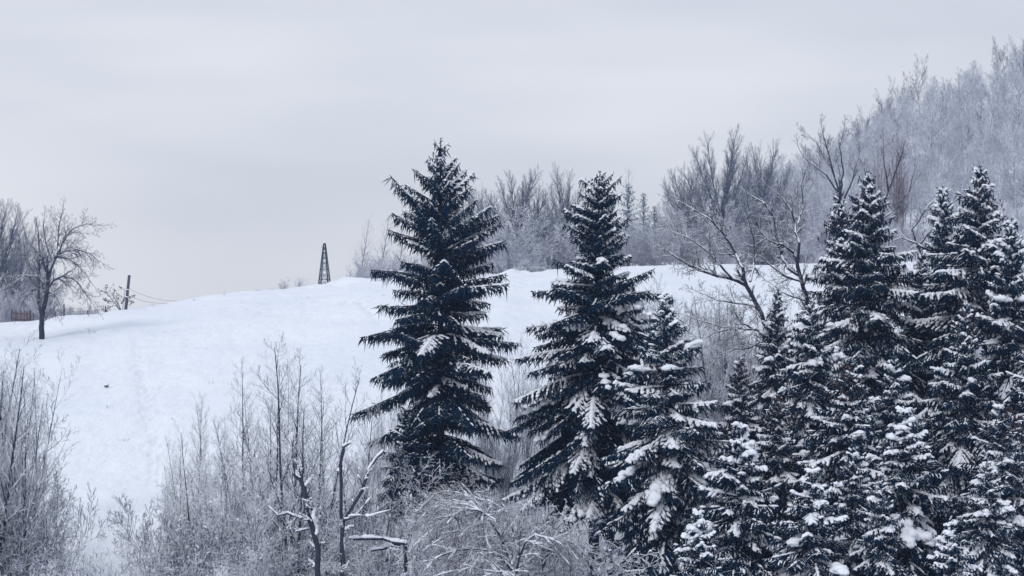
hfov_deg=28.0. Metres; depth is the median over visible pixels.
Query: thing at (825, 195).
frosted tree
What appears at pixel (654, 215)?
spruce tree
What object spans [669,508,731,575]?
spruce tree
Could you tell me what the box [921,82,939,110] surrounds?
frosted tree
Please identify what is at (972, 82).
frosted tree
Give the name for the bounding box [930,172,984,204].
frosted tree
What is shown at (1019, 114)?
frosted tree
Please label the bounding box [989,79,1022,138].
frosted tree
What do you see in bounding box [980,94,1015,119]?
frosted tree
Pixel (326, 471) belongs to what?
bare sapling
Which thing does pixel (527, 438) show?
bare sapling
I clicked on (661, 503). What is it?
spruce tree
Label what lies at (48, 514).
frosted shrub
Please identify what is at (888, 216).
frosted tree
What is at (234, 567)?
arching shrub
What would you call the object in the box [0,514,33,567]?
bare sapling
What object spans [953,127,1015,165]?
frosted tree
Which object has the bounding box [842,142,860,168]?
frosted tree
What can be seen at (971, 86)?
frosted tree
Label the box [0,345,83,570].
bare sapling
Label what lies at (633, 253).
frosted shrub
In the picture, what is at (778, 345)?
spruce tree
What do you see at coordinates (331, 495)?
frosted shrub
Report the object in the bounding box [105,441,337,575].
frosted shrub
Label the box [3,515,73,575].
frosted shrub
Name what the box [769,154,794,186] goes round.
frosted tree
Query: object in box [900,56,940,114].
bare tree
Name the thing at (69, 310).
bare shrub
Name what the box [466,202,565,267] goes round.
frosted shrub
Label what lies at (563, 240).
frosted shrub
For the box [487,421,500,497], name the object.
bare sapling
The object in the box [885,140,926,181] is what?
frosted tree
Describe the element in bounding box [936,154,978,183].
frosted tree
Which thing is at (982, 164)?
frosted tree
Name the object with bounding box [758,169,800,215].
frosted tree
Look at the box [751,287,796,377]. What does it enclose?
bare sapling
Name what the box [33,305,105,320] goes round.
wire fence
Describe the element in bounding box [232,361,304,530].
bare sapling
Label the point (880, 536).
spruce tree
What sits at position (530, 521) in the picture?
arching shrub
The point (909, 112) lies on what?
frosted tree
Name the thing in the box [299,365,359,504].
bare sapling
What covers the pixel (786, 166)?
frosted tree
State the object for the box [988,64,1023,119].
frosted tree
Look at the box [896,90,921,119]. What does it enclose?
frosted tree
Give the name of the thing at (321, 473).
bare sapling
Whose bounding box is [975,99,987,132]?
bare tree
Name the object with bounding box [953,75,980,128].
frosted tree
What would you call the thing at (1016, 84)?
frosted tree
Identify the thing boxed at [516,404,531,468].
bare sapling
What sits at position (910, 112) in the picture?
frosted tree
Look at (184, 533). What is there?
frosted shrub
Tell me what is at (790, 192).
frosted tree
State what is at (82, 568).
frosted shrub
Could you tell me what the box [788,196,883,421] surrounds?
spruce tree
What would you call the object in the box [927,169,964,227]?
frosted tree
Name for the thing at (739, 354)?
frosted shrub
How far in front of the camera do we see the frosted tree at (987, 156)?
344.19 m
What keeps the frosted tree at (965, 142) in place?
on the snowy ground
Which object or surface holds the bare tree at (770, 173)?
on the snowy ground
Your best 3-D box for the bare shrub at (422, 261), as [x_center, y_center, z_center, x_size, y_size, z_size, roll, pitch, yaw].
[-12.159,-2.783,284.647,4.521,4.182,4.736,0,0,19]
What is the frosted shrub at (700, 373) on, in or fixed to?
on the snowy ground
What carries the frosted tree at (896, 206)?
on the snowy ground
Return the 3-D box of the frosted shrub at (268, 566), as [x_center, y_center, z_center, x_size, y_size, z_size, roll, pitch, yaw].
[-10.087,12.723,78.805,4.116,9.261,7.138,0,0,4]
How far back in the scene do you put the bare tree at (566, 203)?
311.66 m
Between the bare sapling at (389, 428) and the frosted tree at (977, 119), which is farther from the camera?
the frosted tree at (977, 119)
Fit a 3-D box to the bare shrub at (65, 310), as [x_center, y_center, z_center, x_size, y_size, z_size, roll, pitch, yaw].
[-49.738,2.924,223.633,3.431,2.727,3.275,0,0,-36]
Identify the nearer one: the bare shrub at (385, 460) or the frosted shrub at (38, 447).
the frosted shrub at (38, 447)
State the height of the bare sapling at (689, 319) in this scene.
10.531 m
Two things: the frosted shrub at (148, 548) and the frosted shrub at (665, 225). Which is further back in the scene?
the frosted shrub at (665, 225)
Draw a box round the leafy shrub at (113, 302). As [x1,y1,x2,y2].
[98,284,134,309]
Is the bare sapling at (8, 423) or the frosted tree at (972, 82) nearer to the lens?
the bare sapling at (8, 423)
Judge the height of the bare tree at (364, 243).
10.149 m
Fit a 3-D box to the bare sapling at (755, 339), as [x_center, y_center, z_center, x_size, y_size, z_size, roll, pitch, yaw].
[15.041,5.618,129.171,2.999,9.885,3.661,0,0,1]
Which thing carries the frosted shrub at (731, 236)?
on the snowy ground
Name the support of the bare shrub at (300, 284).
on the snowy ground
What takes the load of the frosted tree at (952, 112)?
on the snowy ground
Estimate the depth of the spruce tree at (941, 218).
109.73 m
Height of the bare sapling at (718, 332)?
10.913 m
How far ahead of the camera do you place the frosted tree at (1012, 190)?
332.07 m
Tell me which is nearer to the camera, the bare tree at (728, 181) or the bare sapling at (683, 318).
the bare sapling at (683, 318)
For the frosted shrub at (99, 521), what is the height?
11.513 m
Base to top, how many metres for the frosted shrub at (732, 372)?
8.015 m
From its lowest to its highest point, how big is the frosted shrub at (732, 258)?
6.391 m
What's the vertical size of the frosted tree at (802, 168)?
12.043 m
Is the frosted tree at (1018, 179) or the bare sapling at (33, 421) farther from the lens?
the frosted tree at (1018, 179)
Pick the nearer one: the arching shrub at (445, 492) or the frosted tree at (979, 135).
the arching shrub at (445, 492)
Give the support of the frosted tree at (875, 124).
on the snowy ground
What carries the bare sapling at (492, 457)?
on the snowy ground
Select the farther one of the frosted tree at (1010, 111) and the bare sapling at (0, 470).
the frosted tree at (1010, 111)
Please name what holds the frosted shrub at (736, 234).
on the snowy ground
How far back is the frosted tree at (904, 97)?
508.85 m
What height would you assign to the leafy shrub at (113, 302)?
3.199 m
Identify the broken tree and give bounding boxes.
[268,424,327,575]
[334,440,353,570]
[336,449,390,575]
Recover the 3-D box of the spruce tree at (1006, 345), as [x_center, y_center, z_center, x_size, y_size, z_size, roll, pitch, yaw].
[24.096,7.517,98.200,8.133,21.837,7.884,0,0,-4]
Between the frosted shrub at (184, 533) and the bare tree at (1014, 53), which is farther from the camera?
the bare tree at (1014, 53)
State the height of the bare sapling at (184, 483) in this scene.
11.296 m
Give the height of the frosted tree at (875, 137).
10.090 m
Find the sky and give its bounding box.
[0,0,1023,318]
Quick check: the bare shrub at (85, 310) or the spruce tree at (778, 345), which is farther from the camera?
the bare shrub at (85, 310)
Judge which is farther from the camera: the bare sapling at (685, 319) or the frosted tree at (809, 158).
the frosted tree at (809, 158)
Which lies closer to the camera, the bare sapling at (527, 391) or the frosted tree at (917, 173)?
the bare sapling at (527, 391)
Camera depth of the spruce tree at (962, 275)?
101.47 m
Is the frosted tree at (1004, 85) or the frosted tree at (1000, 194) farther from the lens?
the frosted tree at (1004, 85)
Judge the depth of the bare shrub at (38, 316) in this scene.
213.83 m
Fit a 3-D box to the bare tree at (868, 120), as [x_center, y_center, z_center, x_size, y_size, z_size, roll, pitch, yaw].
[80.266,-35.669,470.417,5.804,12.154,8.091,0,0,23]
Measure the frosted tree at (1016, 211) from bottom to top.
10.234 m
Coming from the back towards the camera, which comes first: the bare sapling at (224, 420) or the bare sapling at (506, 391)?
the bare sapling at (506, 391)
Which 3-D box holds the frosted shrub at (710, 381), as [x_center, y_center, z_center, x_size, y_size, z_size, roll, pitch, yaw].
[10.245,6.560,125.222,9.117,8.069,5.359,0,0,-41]
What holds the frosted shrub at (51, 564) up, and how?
on the snowy ground
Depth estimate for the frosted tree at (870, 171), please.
378.85 m
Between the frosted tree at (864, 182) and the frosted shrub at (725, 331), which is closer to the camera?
the frosted shrub at (725, 331)
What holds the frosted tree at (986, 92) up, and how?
on the snowy ground
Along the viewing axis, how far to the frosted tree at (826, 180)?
371.64 m
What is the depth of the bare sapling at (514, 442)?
108.77 m
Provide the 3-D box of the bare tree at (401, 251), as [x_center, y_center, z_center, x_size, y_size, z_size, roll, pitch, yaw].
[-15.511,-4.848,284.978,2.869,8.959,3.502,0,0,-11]
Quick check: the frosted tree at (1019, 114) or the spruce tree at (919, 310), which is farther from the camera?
the frosted tree at (1019, 114)
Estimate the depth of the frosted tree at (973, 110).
444.32 m
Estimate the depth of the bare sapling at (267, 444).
90.45 m
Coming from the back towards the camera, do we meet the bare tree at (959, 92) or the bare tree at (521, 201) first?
the bare tree at (959, 92)
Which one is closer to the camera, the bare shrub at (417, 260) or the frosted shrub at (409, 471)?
the frosted shrub at (409, 471)
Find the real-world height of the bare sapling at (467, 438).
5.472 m
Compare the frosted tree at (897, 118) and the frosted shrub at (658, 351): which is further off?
the frosted tree at (897, 118)
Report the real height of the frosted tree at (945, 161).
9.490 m
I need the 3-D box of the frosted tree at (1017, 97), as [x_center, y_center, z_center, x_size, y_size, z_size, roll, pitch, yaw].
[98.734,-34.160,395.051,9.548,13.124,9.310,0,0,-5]
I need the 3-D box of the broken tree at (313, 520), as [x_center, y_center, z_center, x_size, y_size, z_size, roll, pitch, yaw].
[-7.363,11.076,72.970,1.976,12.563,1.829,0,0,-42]
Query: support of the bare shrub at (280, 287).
on the snowy ground
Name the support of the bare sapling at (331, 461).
on the snowy ground
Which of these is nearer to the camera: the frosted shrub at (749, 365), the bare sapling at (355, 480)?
the bare sapling at (355, 480)
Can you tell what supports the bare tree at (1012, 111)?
on the snowy ground
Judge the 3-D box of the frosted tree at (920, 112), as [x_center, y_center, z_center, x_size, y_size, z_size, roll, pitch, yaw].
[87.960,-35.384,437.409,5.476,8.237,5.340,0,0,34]
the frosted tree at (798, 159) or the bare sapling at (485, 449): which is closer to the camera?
the bare sapling at (485, 449)
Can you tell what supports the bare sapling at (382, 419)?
on the snowy ground
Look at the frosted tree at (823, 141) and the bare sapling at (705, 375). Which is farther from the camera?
the frosted tree at (823, 141)
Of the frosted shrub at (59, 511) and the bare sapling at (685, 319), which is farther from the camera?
the bare sapling at (685, 319)
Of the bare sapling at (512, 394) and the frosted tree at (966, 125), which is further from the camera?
the frosted tree at (966, 125)
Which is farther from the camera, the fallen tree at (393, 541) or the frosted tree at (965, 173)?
the frosted tree at (965, 173)
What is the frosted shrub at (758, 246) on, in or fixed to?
on the snowy ground
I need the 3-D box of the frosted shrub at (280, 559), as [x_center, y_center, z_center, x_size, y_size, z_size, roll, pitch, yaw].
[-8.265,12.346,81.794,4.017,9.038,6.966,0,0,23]
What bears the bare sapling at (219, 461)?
on the snowy ground
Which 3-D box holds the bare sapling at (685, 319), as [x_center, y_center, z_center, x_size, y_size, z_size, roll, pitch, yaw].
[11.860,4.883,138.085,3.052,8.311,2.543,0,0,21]
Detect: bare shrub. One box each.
[0,276,67,318]
[0,288,43,321]
[0,296,26,322]
[2,285,61,321]
[11,301,51,320]
[25,304,55,318]
[53,303,74,316]
[58,305,84,315]
[73,304,97,314]
[278,277,289,288]
[295,278,308,286]
[344,451,375,483]
[345,260,369,277]
[352,252,391,278]
[358,444,393,481]
[364,250,400,275]
[369,252,407,277]
[373,440,400,465]
[383,252,422,272]
[393,258,423,275]
[405,255,434,270]
[445,432,489,472]
[476,426,536,487]
[476,436,535,498]
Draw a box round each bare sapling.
[0,330,46,495]
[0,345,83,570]
[0,346,62,575]
[0,349,34,575]
[0,362,58,575]
[0,367,36,569]
[0,369,61,575]
[0,371,56,575]
[0,372,33,574]
[0,374,32,564]
[0,375,50,559]
[0,386,75,575]
[0,390,56,572]
[0,401,59,574]
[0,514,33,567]
[1,377,17,487]
[2,361,38,479]
[3,399,60,574]
[4,389,29,499]
[7,368,54,501]
[13,356,60,504]
[156,430,190,544]
[160,456,199,572]
[160,461,174,514]
[162,418,218,572]
[174,451,200,534]
[181,394,221,525]
[190,393,221,517]
[202,419,270,539]
[208,415,244,528]
[208,417,233,518]
[215,333,343,575]
[217,357,284,494]
[226,387,359,575]
[227,387,274,499]
[229,343,313,544]
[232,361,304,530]
[239,396,284,508]
[245,347,368,550]
[264,390,364,547]
[271,359,380,573]
[274,385,412,540]
[276,406,380,552]
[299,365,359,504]
[316,409,403,569]
[344,395,388,518]
[354,422,381,499]
[356,389,384,452]
[360,443,406,575]
[370,420,389,489]
[379,392,389,447]
[386,405,394,452]
[389,401,407,464]
[458,384,477,443]
[470,434,483,469]
[471,349,499,446]
[476,379,496,473]
[480,419,497,489]
[481,394,502,489]
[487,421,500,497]
[494,389,505,459]
[495,330,546,459]
[498,350,532,454]
[502,333,538,441]
[502,410,521,479]
[503,405,518,494]
[504,381,520,424]
[509,379,541,462]
[512,366,539,468]
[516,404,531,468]
[517,387,534,467]
[517,430,537,498]
[523,435,536,516]
[531,379,547,453]
[535,423,551,513]
[634,278,661,403]
[651,274,677,338]
[672,294,698,377]
[676,301,705,344]
[677,299,717,397]
[682,273,748,450]
[683,285,730,464]
[697,284,755,392]
[699,297,715,360]
[705,292,743,416]
[747,303,765,379]
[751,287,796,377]
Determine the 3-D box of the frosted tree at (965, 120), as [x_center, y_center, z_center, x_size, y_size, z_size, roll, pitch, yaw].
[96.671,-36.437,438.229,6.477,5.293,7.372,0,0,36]
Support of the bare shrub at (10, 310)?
on the snowy ground
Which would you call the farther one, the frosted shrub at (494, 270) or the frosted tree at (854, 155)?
the frosted tree at (854, 155)
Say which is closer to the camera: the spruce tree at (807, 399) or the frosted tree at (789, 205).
the spruce tree at (807, 399)
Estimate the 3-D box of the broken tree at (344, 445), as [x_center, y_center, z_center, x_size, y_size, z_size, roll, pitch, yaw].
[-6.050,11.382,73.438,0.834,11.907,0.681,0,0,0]
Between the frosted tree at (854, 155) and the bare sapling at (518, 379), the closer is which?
the bare sapling at (518, 379)
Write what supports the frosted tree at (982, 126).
on the snowy ground
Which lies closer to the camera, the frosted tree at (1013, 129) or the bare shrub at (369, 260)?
the bare shrub at (369, 260)
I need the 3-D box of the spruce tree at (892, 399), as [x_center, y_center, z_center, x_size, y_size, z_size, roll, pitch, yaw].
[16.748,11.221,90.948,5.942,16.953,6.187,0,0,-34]
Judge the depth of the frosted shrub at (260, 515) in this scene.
79.58 m
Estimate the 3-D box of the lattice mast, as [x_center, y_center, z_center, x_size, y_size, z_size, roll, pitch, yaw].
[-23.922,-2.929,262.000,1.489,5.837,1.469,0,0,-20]
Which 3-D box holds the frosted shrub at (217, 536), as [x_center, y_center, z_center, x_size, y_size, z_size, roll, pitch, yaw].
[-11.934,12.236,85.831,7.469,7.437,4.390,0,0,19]
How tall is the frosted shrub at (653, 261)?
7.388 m
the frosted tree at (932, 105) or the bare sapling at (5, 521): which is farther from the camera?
the frosted tree at (932, 105)
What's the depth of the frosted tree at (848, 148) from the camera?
399.09 m
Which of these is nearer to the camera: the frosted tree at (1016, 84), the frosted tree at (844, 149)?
the frosted tree at (844, 149)
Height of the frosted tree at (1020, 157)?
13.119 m
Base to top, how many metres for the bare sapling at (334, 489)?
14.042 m
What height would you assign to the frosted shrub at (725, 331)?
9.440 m
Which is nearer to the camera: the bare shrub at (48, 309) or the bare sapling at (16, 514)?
the bare sapling at (16, 514)
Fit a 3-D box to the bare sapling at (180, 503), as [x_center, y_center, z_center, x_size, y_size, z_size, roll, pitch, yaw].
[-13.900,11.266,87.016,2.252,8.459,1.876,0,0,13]
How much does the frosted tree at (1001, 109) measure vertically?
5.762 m
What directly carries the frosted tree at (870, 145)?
on the snowy ground
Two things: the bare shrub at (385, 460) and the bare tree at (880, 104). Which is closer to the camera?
the bare shrub at (385, 460)
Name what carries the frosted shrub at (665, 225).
on the snowy ground
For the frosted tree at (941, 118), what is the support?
on the snowy ground
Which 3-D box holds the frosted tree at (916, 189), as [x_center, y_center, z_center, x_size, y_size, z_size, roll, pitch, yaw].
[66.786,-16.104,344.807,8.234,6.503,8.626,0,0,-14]
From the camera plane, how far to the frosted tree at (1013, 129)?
368.36 m
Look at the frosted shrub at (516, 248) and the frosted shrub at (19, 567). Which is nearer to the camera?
the frosted shrub at (19, 567)
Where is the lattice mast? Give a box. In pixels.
[318,242,330,283]
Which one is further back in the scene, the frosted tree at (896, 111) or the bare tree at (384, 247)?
the frosted tree at (896, 111)
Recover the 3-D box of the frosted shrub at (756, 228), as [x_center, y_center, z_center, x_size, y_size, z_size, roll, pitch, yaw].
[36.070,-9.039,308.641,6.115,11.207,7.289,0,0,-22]
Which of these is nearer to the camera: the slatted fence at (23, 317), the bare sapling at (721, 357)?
the bare sapling at (721, 357)
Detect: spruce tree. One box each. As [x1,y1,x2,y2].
[349,138,521,517]
[370,405,438,523]
[499,171,663,575]
[585,293,752,575]
[616,183,644,266]
[634,193,652,265]
[648,206,663,265]
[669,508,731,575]
[683,421,796,575]
[706,357,772,546]
[744,390,811,575]
[746,289,799,473]
[761,296,847,518]
[761,467,854,575]
[771,360,831,464]
[776,357,896,562]
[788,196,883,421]
[810,172,931,460]
[825,440,874,575]
[848,474,913,575]
[865,405,960,575]
[866,351,942,538]
[893,250,955,408]
[901,165,1023,497]
[905,185,961,366]
[920,299,1003,540]
[922,358,963,521]
[926,519,982,575]
[943,399,1023,575]
[955,458,1021,575]
[958,218,1023,450]
[992,349,1023,459]
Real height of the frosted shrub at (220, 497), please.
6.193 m
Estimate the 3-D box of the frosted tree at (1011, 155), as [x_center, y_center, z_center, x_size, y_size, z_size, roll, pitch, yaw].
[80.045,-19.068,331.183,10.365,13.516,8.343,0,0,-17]
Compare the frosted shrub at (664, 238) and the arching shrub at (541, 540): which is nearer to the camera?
the arching shrub at (541, 540)
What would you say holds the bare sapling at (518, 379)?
on the snowy ground
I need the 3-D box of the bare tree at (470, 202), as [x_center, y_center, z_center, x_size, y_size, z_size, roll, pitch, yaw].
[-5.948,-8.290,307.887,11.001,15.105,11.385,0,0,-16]
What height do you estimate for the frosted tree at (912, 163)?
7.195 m
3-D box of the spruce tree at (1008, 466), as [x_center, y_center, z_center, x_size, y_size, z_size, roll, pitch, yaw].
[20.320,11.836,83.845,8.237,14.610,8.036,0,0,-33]
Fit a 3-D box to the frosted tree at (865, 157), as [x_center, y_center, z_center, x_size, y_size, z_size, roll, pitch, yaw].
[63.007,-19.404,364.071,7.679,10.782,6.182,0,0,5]
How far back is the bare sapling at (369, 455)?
93.55 m
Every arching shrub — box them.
[165,530,448,575]
[204,520,267,575]
[268,519,396,575]
[269,510,452,575]
[283,537,356,575]
[347,554,554,575]
[393,492,666,575]
[393,494,555,575]
[394,511,478,575]
[406,467,507,575]
[406,470,578,575]
[408,481,575,575]
[435,546,503,575]
[462,484,610,575]
[493,515,593,575]
[496,515,566,575]
[522,518,604,575]
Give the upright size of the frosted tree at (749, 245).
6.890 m
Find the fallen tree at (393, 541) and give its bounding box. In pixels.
[348,529,407,575]
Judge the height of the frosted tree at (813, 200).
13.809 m
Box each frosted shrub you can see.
[0,434,37,555]
[0,442,113,575]
[0,463,88,574]
[0,477,96,575]
[0,512,53,575]
[2,497,82,575]
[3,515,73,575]
[9,554,156,575]
[13,414,67,519]
[17,461,68,574]
[29,547,104,575]
[34,460,77,573]
[34,551,75,575]
[39,561,75,575]
[49,559,132,575]
[56,542,133,575]
[103,444,388,575]
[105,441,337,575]
[111,458,289,575]
[120,460,398,575]
[127,540,180,575]
[152,465,257,569]
[156,494,292,575]
[170,434,349,575]
[172,548,227,575]
[191,458,285,548]
[192,464,291,571]
[206,474,287,567]
[215,491,283,575]
[231,492,438,575]
[246,492,324,575]
[256,453,385,566]
[271,450,437,573]
[272,489,497,575]
[277,462,454,574]
[322,496,435,572]
[335,506,401,561]
[372,515,444,575]
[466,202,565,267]
[469,246,509,274]
[471,205,571,273]
[488,204,540,269]
[494,201,579,271]
[507,251,552,271]
[516,244,548,271]
[522,213,583,269]
[541,225,565,268]
[573,239,630,256]
[614,207,690,265]
[614,224,666,266]
[618,239,654,265]
[625,224,672,265]
[631,312,704,358]
[637,211,706,264]
[637,295,706,416]
[638,304,718,359]
[640,219,689,264]
[645,199,757,263]
[648,224,697,264]
[664,232,708,264]
[672,294,762,440]
[677,335,751,447]
[678,366,734,476]
[681,320,716,448]
[687,228,749,263]
[696,372,764,441]
[697,298,761,391]
[703,303,743,420]
[704,318,765,411]
[704,336,757,427]
[724,210,754,251]
[726,310,760,413]
[733,323,783,414]
[737,218,796,264]
[737,349,789,415]
[738,193,775,249]
[750,198,846,263]
[773,236,817,263]
[800,233,816,262]
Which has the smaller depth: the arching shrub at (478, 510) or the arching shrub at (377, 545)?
the arching shrub at (478, 510)
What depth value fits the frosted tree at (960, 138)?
366.48 m
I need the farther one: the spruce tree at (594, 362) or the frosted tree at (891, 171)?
the frosted tree at (891, 171)
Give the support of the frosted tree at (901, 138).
on the snowy ground
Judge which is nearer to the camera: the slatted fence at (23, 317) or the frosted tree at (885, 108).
the slatted fence at (23, 317)
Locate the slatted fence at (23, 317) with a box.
[11,309,30,321]
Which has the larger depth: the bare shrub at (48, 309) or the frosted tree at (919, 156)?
the frosted tree at (919, 156)
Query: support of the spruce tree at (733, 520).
on the snowy ground
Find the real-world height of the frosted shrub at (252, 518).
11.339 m
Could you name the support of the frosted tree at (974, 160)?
on the snowy ground
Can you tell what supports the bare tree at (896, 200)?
on the snowy ground
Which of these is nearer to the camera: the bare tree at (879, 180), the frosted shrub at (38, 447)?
the frosted shrub at (38, 447)
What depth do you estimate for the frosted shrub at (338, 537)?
82.06 m
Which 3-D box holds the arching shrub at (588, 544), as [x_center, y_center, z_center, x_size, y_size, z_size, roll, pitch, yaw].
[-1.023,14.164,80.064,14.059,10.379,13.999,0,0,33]
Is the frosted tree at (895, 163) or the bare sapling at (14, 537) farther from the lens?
the frosted tree at (895, 163)
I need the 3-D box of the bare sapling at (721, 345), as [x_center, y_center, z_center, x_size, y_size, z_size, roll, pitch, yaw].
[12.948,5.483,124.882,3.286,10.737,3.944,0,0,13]
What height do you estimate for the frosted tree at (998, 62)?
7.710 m
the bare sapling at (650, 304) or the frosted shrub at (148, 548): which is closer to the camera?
the frosted shrub at (148, 548)
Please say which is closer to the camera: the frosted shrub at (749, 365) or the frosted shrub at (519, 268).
the frosted shrub at (749, 365)
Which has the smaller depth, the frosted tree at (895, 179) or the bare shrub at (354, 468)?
the bare shrub at (354, 468)
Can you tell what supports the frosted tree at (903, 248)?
on the snowy ground
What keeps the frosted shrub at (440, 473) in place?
on the snowy ground
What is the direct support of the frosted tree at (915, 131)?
on the snowy ground
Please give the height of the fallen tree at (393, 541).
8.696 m
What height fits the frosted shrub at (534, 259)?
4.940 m
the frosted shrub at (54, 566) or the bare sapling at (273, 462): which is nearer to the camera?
the frosted shrub at (54, 566)
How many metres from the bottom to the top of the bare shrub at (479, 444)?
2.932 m
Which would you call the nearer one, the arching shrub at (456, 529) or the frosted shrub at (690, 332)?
the arching shrub at (456, 529)
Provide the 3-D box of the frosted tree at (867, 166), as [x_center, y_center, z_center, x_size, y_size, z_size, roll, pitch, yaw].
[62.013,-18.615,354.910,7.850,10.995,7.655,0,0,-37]
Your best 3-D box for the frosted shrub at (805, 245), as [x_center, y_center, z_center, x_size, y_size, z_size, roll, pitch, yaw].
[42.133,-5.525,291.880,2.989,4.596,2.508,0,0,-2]
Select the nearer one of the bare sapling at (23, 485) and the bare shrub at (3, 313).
the bare sapling at (23, 485)
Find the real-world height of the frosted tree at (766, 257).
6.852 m
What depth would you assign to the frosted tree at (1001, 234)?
314.13 m
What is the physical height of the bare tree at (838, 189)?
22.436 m
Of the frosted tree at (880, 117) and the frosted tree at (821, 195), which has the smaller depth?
the frosted tree at (821, 195)
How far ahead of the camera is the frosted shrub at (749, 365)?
117.63 m
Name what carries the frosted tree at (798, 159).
on the snowy ground
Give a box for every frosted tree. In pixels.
[727,226,781,261]
[740,229,797,264]
[745,172,814,225]
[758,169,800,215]
[763,156,798,188]
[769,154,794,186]
[773,173,806,245]
[775,176,827,239]
[776,182,808,248]
[786,153,812,189]
[788,223,831,248]
[789,158,830,210]
[790,152,820,202]
[791,180,827,256]
[792,146,820,185]
[793,152,833,215]
[801,137,848,185]
[801,185,821,222]
[806,132,845,187]
[806,178,830,212]
[809,201,835,254]
[814,167,833,196]
[816,176,855,229]
[817,170,846,212]
[818,162,839,205]
[823,197,858,238]
[826,127,865,174]
[826,174,860,213]
[826,186,892,215]
[833,136,854,163]
[836,155,866,197]
[837,173,860,218]
[840,138,868,192]
[840,153,865,195]
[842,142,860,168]
[843,119,862,147]
[845,150,880,190]
[845,160,887,187]
[847,196,899,228]
[850,150,884,189]
[850,164,895,192]
[853,120,884,154]
[860,114,890,147]
[861,132,899,156]
[864,148,927,176]
[867,144,914,176]
[867,188,900,244]
[868,111,894,141]
[870,127,914,154]
[870,145,916,160]
[872,98,890,120]
[872,147,938,182]
[873,124,910,141]
[874,125,917,189]
[874,134,921,162]
[874,156,910,215]
[875,110,887,130]
[878,101,913,141]
[878,150,910,195]
[882,173,930,209]
[883,216,932,251]
[885,96,916,135]
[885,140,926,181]
[886,108,916,126]
[886,181,918,228]
[886,217,936,260]
[887,162,937,191]
[888,110,928,159]
[891,114,925,132]
[893,84,915,115]
[893,171,931,226]
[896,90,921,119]
[896,100,928,139]
[897,102,916,122]
[904,174,930,231]
[906,86,920,109]
[907,106,949,171]
[907,141,944,164]
[909,113,940,145]
[911,171,956,231]
[911,185,959,213]
[913,102,930,131]
[913,147,957,198]
[916,107,950,124]
[916,173,966,232]
[917,89,934,112]
[917,91,972,157]
[917,152,972,185]
[920,74,944,108]
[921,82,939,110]
[921,126,956,165]
[924,83,974,130]
[924,84,947,113]
[924,91,947,138]
[925,125,967,152]
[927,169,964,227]
[928,143,960,179]
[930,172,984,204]
[931,84,955,124]
[931,133,987,166]
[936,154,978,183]
[943,109,979,138]
[943,116,976,168]
[945,146,991,224]
[945,164,992,192]
[947,178,1011,216]
[949,101,983,121]
[950,69,988,127]
[952,106,981,127]
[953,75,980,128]
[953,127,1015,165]
[953,132,986,157]
[953,192,964,229]
[954,124,1006,148]
[954,147,1010,177]
[954,196,1005,236]
[956,131,1004,188]
[958,119,1010,142]
[960,73,982,103]
[960,136,1009,180]
[964,70,978,96]
[964,97,994,132]
[964,140,1009,175]
[965,59,982,87]
[967,152,1016,202]
[969,105,1008,131]
[971,63,988,86]
[978,77,1012,133]
[979,83,1001,97]
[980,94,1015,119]
[981,158,1022,199]
[982,123,1023,160]
[982,128,1023,205]
[984,95,1023,169]
[984,168,1019,234]
[984,210,1023,235]
[986,61,1001,79]
[987,70,1003,97]
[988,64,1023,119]
[988,98,1021,120]
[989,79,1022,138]
[993,69,1023,98]
[993,128,1021,171]
[994,166,1023,207]
[996,105,1021,144]
[998,114,1023,165]
[999,143,1023,200]
[999,189,1023,235]
[1001,53,1022,99]
[1001,78,1023,119]
[1005,47,1023,70]
[1006,49,1023,88]
[1008,97,1023,143]
[1009,99,1023,131]
[1010,165,1023,192]
[1010,217,1023,237]
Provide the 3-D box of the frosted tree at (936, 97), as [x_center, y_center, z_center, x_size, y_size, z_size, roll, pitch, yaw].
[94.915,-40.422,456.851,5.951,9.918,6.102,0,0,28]
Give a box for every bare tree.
[0,198,63,301]
[0,199,115,338]
[0,224,70,310]
[349,218,373,268]
[373,214,392,266]
[391,224,409,267]
[446,183,510,270]
[470,166,568,266]
[529,161,592,260]
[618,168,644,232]
[647,196,774,395]
[649,164,731,261]
[657,125,786,263]
[714,139,801,262]
[734,158,826,310]
[792,115,867,235]
[846,121,865,151]
[850,106,870,145]
[860,133,926,309]
[868,132,891,219]
[873,88,899,133]
[881,115,910,243]
[882,184,959,279]
[887,76,912,120]
[890,140,914,235]
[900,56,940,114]
[953,68,965,126]
[964,117,973,152]
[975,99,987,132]
[984,36,1010,79]
[1003,35,1023,81]
[1009,88,1021,151]
[1015,38,1023,95]
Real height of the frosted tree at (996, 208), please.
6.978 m
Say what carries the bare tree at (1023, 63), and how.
on the snowy ground
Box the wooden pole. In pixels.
[124,274,130,309]
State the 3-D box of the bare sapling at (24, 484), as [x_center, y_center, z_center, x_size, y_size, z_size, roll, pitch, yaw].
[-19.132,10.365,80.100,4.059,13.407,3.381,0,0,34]
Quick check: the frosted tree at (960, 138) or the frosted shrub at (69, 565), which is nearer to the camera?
the frosted shrub at (69, 565)
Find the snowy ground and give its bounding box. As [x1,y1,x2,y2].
[0,82,1023,575]
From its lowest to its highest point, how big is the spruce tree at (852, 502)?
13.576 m
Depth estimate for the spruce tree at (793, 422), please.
99.76 m
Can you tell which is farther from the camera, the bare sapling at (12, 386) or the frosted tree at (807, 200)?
the frosted tree at (807, 200)
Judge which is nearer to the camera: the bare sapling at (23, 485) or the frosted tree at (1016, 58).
the bare sapling at (23, 485)
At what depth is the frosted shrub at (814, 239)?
301.39 m
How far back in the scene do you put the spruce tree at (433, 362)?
99.28 m
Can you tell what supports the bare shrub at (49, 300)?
on the snowy ground
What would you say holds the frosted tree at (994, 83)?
on the snowy ground
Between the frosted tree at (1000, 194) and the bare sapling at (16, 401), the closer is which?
the bare sapling at (16, 401)
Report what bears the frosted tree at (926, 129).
on the snowy ground

